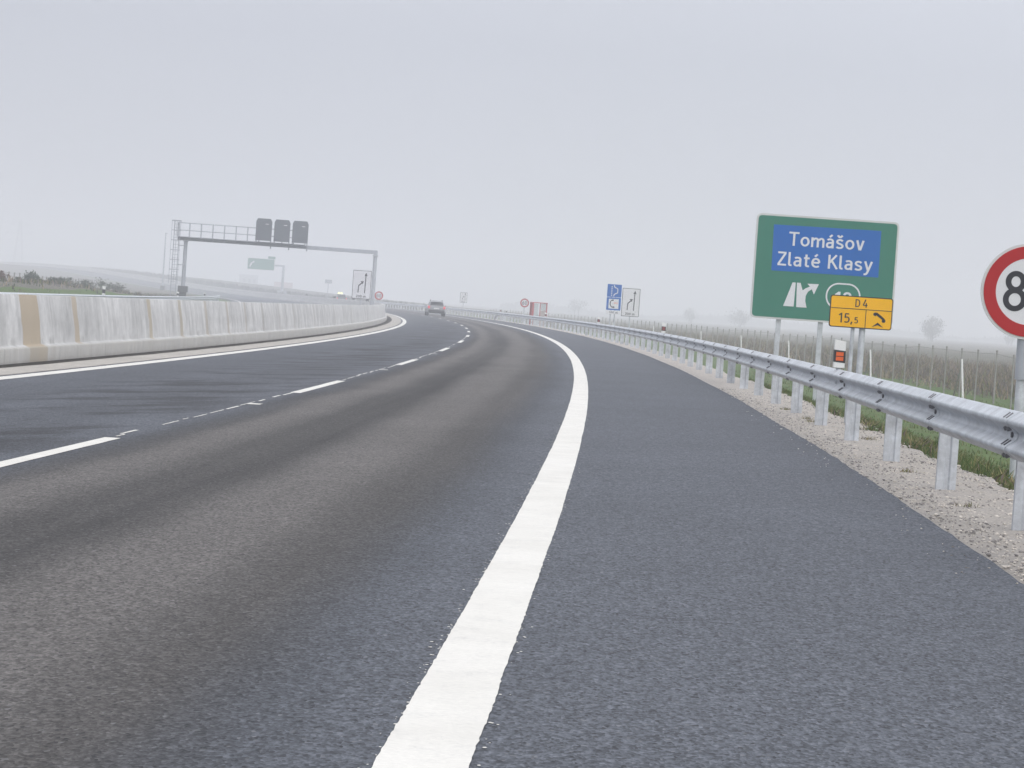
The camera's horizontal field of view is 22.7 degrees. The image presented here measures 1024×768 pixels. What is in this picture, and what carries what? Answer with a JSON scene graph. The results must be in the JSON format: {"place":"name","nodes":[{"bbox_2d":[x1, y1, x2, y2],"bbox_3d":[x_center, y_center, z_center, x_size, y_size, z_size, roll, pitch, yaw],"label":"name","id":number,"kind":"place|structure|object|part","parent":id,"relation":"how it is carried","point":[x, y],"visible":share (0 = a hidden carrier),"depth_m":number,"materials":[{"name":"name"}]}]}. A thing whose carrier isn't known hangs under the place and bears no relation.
{"place":"outdoors","nodes":[
{"label":"outdoors","id":0,"kind":"place"},
{"bbox_2d":[20,265,311,303],"bbox_3d":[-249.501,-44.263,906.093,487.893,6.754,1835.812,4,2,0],"label":"road","id":1,"kind":"structure","parent":0,"point":[237,297],"depth_m":600.90,"materials":[{"name":"grey asphalt"}]},
{"bbox_2d":[0,263,1016,470],"bbox_3d":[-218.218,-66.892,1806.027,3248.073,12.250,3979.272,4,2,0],"label":"ground","id":2,"kind":"structure","parent":0,"point":[969,347],"depth_m":407.24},
{"bbox_2d":[0,270,10,279],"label":"shrub","id":3,"kind":"object","parent":2,"relation":"on","point":[2,274],"visible":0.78,"depth_m":161.72,"materials":[{"name":"green plant"}]},
{"bbox_2d":[8,220,33,261],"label":"power pylon","id":4,"kind":"object","parent":2,"relation":"on","point":[21,238],"visible":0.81,"depth_m":1198.99,"materials":[{"name":"grey metal"}]},
{"bbox_2d":[14,276,44,281],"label":"shrub","id":5,"kind":"object","parent":2,"relation":"on","point":[30,277],"visible":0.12,"depth_m":170.00,"materials":[{"name":"green plant"}]},
{"bbox_2d":[22,270,39,279],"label":"shrub","id":6,"kind":"object","parent":2,"relation":"on","point":[31,274],"visible":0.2,"depth_m":178.00,"materials":[{"name":"green plant"}]},
{"bbox_2d":[3,271,92,284],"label":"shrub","id":7,"kind":"object","parent":2,"relation":"on","point":[50,277],"visible":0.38,"depth_m":224.74,"materials":[{"name":"green plant"}]},
{"bbox_2d":[45,277,65,284],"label":"shrub","id":8,"kind":"object","parent":2,"relation":"on","point":[60,279],"visible":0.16,"depth_m":187.80,"materials":[{"name":"green plant"}]},
{"bbox_2d":[52,276,88,285],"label":"shrub","id":9,"kind":"object","parent":2,"relation":"on","point":[72,282],"visible":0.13,"depth_m":201.52,"materials":[{"name":"green plant"}]},
{"bbox_2d":[0,276,189,295],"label":"bank weeds","id":10,"kind":"object","parent":2,"relation":"on","point":[36,281],"visible":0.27,"depth_m":154.21,"materials":[{"name":"green plant"}]},
{"bbox_2d":[80,277,123,292],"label":"shrub","id":11,"kind":"object","parent":2,"relation":"on","point":[102,283],"visible":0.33,"depth_m":219.30,"materials":[{"name":"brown plant"}]},
{"bbox_2d":[0,292,219,300],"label":"guardrail","id":12,"kind":"object","parent":2,"relation":"on","point":[209,298],"visible":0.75,"depth_m":167.25,"materials":[{"name":"grey metal"}]},
{"bbox_2d":[102,286,105,294],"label":"delineator post","id":13,"kind":"object","parent":12,"relation":"attached to","point":[103,289],"visible":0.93,"depth_m":146.59,"materials":[{"name":"white plastic"}]},
{"bbox_2d":[101,283,128,292],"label":"shrub","id":14,"kind":"object","parent":2,"relation":"on","point":[119,288],"visible":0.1,"depth_m":234.81,"materials":[{"name":"green plant"}]},
{"bbox_2d":[160,233,167,290],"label":"lamp mast","id":15,"kind":"object","parent":2,"relation":"on","point":[162,287],"visible":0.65,"depth_m":498.89,"materials":[{"name":"grey metal"}]},
{"bbox_2d":[91,266,273,285],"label":"woodland","id":16,"kind":"object","parent":2,"relation":"on","point":[141,272],"depth_m":1679.53,"materials":[{"name":"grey plant"}]},
{"bbox_2d":[0,262,386,364],"bbox_3d":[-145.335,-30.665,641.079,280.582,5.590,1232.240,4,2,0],"label":"concrete barrier","id":17,"kind":"object","parent":2,"relation":"on","point":[36,328],"visible":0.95,"depth_m":52.44,"materials":[{"name":"grey concrete"}]},
{"bbox_2d":[374,291,382,302],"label":"speed limit sign","id":18,"kind":"object","parent":17,"relation":"attached to","point":[378,295],"visible":0.99,"depth_m":221.08,"materials":[{"name":"white metal"}]},
{"bbox_2d":[239,274,258,283],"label":"warehouse","id":19,"kind":"structure","parent":2,"relation":"on","point":[249,279],"depth_m":1344.40,"materials":[{"name":"grey metal"}]},
{"bbox_2d":[79,266,423,310],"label":"guardrail","id":20,"kind":"object","parent":2,"relation":"on","point":[209,283],"visible":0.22,"depth_m":687.86,"materials":[{"name":"grey metal"}]},
{"bbox_2d":[247,256,285,293],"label":"cantilever sign","id":21,"kind":"object","parent":2,"relation":"on","point":[261,263],"visible":0.88,"depth_m":595.21,"materials":[{"name":"green metal"}]},
{"bbox_2d":[168,218,377,304],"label":"sign gantry","id":22,"kind":"object","parent":2,"relation":"on","point":[281,229],"visible":0.96,"depth_m":226.11,"materials":[{"name":"grey metal"}]},
{"bbox_2d":[274,282,292,288],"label":"house","id":23,"kind":"structure","parent":2,"relation":"on","point":[286,285],"depth_m":1147.11,"materials":[{"name":"white"}]},
{"bbox_2d":[325,279,331,297],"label":"grey board","id":24,"kind":"object","parent":2,"relation":"on","point":[328,281],"visible":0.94,"depth_m":499.59,"materials":[{"name":"metal"}]},
{"bbox_2d":[352,270,371,304],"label":"lane merge sign","id":25,"kind":"object","parent":2,"relation":"on","point":[361,286],"visible":0.98,"depth_m":157.45,"materials":[{"name":"white metal"}]},
{"bbox_2d":[460,292,467,314],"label":"lane merge sign","id":26,"kind":"object","parent":2,"relation":"on","point":[463,297],"visible":1,"depth_m":299.77,"materials":[{"name":"white metal"}]},
{"bbox_2d":[529,302,547,326],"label":"road sign","id":27,"kind":"object","parent":2,"relation":"on","point":[534,308],"visible":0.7,"depth_m":222.13,"materials":[{"name":"white metal"}]},
{"bbox_2d":[120,272,1023,583],"bbox_3d":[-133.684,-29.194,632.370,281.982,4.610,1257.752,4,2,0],"label":"gravel verge","id":28,"kind":"structure","parent":2,"relation":"on","point":[992,494],"depth_m":22.09,"materials":[{"name":"beige gravel"}]},
{"bbox_2d":[374,301,504,320],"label":"guardrail","id":29,"kind":"object","parent":28,"relation":"on","point":[491,313],"visible":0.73,"depth_m":300.24,"materials":[{"name":"grey metal"}]},
{"bbox_2d":[520,298,528,323],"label":"speed limit sign","id":30,"kind":"object","parent":28,"relation":"on","point":[524,302],"visible":0.99,"depth_m":221.99,"materials":[{"name":"white metal"}]},
{"bbox_2d":[606,284,621,324],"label":"emergency bay sign","id":31,"kind":"object","parent":28,"relation":"on","point":[613,291],"visible":0.97,"depth_m":131.95,"materials":[{"name":"blue metal"}]},
{"bbox_2d":[494,312,1023,530],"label":"guardrail","id":32,"kind":"object","parent":28,"relation":"on","point":[952,420],"visible":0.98,"depth_m":25.24,"materials":[{"name":"silver metal"}]},
{"bbox_2d":[661,322,665,338],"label":"delineator post","id":33,"kind":"object","parent":32,"relation":"on","point":[663,329],"visible":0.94,"depth_m":81.41,"materials":[{"name":"white plastic"}]},
{"bbox_2d":[833,339,845,383],"bbox_3d":[3.761,-0.256,29.302,0.131,0.515,0.102,4,2,1],"label":"delineator post","id":34,"kind":"object","parent":32,"relation":"attached to","point":[839,353],"visible":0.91,"depth_m":29.25,"materials":[{"name":"white plastic"}]},
{"bbox_2d":[718,388,1023,580],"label":"gravel stones","id":35,"kind":"object","parent":28,"relation":"on","point":[949,521],"visible":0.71,"depth_m":21.00,"materials":[{"name":"beige gravel"}]},
{"bbox_2d":[776,407,979,507],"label":"verge weeds","id":36,"kind":"object","parent":28,"relation":"on","point":[870,438],"visible":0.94,"depth_m":28.76,"materials":[{"name":"green plant"}]},
{"bbox_2d":[566,297,588,314],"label":"tree","id":37,"kind":"object","parent":2,"relation":"on","point":[578,305],"visible":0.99,"depth_m":1118.41,"materials":[{"name":"grey plant"}]},
{"bbox_2d":[621,288,640,327],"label":"lane merge sign","id":38,"kind":"object","parent":2,"relation":"on","point":[630,302],"visible":0.99,"depth_m":140.00,"materials":[{"name":"white metal"}]},
{"bbox_2d":[680,308,698,322],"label":"tree","id":39,"kind":"object","parent":2,"relation":"on","point":[691,317],"visible":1,"depth_m":1058.63,"materials":[{"name":"grey plant"}]},
{"bbox_2d":[726,307,751,326],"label":"tree","id":40,"kind":"object","parent":2,"relation":"on","point":[740,314],"visible":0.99,"depth_m":1008.62,"materials":[{"name":"grey plant"}]},
{"bbox_2d":[493,309,1015,408],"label":"wire fence","id":41,"kind":"object","parent":2,"relation":"on","point":[960,377],"visible":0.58,"depth_m":96.05,"materials":[{"name":"grey metal"}]},
{"bbox_2d":[499,300,1016,343],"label":"woodland","id":42,"kind":"object","parent":2,"relation":"on","point":[724,319],"visible":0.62,"depth_m":1611.90,"materials":[{"name":"grey plant"}]},
{"bbox_2d":[522,321,1015,402],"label":"dry weeds","id":43,"kind":"object","parent":2,"relation":"on","point":[876,358],"visible":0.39,"depth_m":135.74,"materials":[{"name":"plant"}]},
{"bbox_2d":[750,213,898,401],"bbox_3d":[6.036,-1.119,49.885,2.790,4.281,0.138,4,2,1],"label":"direction sign","id":44,"kind":"object","parent":2,"relation":"on","point":[805,268],"visible":0.93,"depth_m":49.78,"materials":[{"name":"green metal"}]},
{"bbox_2d":[829,295,892,422],"bbox_3d":[4.573,-0.041,33.906,0.832,2.250,0.121,4,2,1],"label":"kilometre board","id":45,"kind":"object","parent":2,"relation":"on","point":[861,313],"visible":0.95,"depth_m":33.82,"materials":[{"name":"yellow metal"}]},
{"bbox_2d":[715,368,1014,489],"bbox_3d":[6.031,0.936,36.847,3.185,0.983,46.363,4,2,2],"label":"grass","id":46,"kind":"structure","parent":2,"relation":"on","point":[962,463],"depth_m":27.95,"materials":[{"name":"plant"}]},
{"bbox_2d":[919,314,946,340],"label":"tree","id":47,"kind":"object","parent":2,"relation":"on","point":[932,330],"visible":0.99,"depth_m":798.97,"materials":[{"name":"grey plant"}]},
{"bbox_2d":[980,244,1023,482],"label":"speed limit sign","id":48,"kind":"object","parent":2,"relation":"on","point":[1002,292],"visible":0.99,"depth_m":24.38,"materials":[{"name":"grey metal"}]},
{"bbox_2d":[1003,333,1015,345],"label":"tree","id":49,"kind":"object","parent":2,"relation":"on","point":[1008,338],"visible":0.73,"depth_m":979.28,"materials":[{"name":"grey plant"}]},
{"bbox_2d":[0,273,1023,767],"bbox_3d":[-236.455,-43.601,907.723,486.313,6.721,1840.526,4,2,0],"label":"road","id":50,"kind":"structure","parent":0,"point":[284,579],"depth_m":11.75,"materials":[{"name":"grey asphalt"}]},
{"bbox_2d":[0,316,391,367],"bbox_3d":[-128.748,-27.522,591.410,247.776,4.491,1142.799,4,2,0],"label":"drain slot","id":51,"kind":"object","parent":50,"relation":"on","point":[389,319],"visible":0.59,"depth_m":51.84,"materials":[{"name":"grey concrete"}]},
{"bbox_2d":[0,314,400,375],"bbox_3d":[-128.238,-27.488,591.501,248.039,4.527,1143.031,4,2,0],"label":"gutter","id":52,"kind":"object","parent":50,"relation":"on","point":[395,321],"visible":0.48,"depth_m":48.42,"materials":[{"name":"concrete"}]},
{"bbox_2d":[0,313,405,379],"bbox_3d":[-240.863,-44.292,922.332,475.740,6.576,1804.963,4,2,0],"label":"edge line","id":53,"kind":"object","parent":50,"relation":"on","point":[103,367],"visible":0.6,"depth_m":45.73,"materials":[{"name":"white paint"}]},
{"bbox_2d":[0,286,469,466],"bbox_3d":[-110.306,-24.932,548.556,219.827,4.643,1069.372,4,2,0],"label":"lane line","id":54,"kind":"object","parent":50,"relation":"on","point":[48,452],"visible":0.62,"depth_m":19.86,"materials":[{"name":"white paint"}]},
{"bbox_2d":[336,292,346,298],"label":"car","id":55,"kind":"object","parent":50,"relation":"on","point":[340,296],"visible":0.42,"depth_m":426.01,"materials":[{"name":"paint"}]},
{"bbox_2d":[424,300,445,316],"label":"car","id":56,"kind":"object","parent":50,"relation":"on","point":[435,306],"visible":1,"depth_m":249.54,"materials":[{"name":"silver metal"}]},
{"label":"rear window","id":57,"kind":"part","parent":56,"relation":"part of","materials":[{"name":"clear glass"}]},
{"bbox_2d":[379,407,579,765],"bbox_3d":[0.313,0.675,19.399,0.412,0.038,28.699,4,2,2],"label":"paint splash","id":58,"kind":"object","parent":50,"relation":"on","point":[454,619],"visible":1,"depth_m":9.26,"materials":[{"name":"white paint"}]},
{"bbox_2d":[372,308,587,767],"bbox_3d":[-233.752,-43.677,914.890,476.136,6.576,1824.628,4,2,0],"label":"edge line","id":59,"kind":"object","parent":50,"relation":"on","point":[442,722],"visible":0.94,"depth_m":9.45,"materials":[{"name":"white paint"}]},
{"bbox_2d":[729,394,1022,599],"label":"loose grit","id":60,"kind":"object","parent":50,"relation":"on","point":[902,508],"visible":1,"depth_m":16.71,"materials":[{"name":"gravel"}]},
{"bbox_2d":[0,0,1023,337],"label":"sky","id":61,"kind":"structure","parent":0,"point":[555,152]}
]}

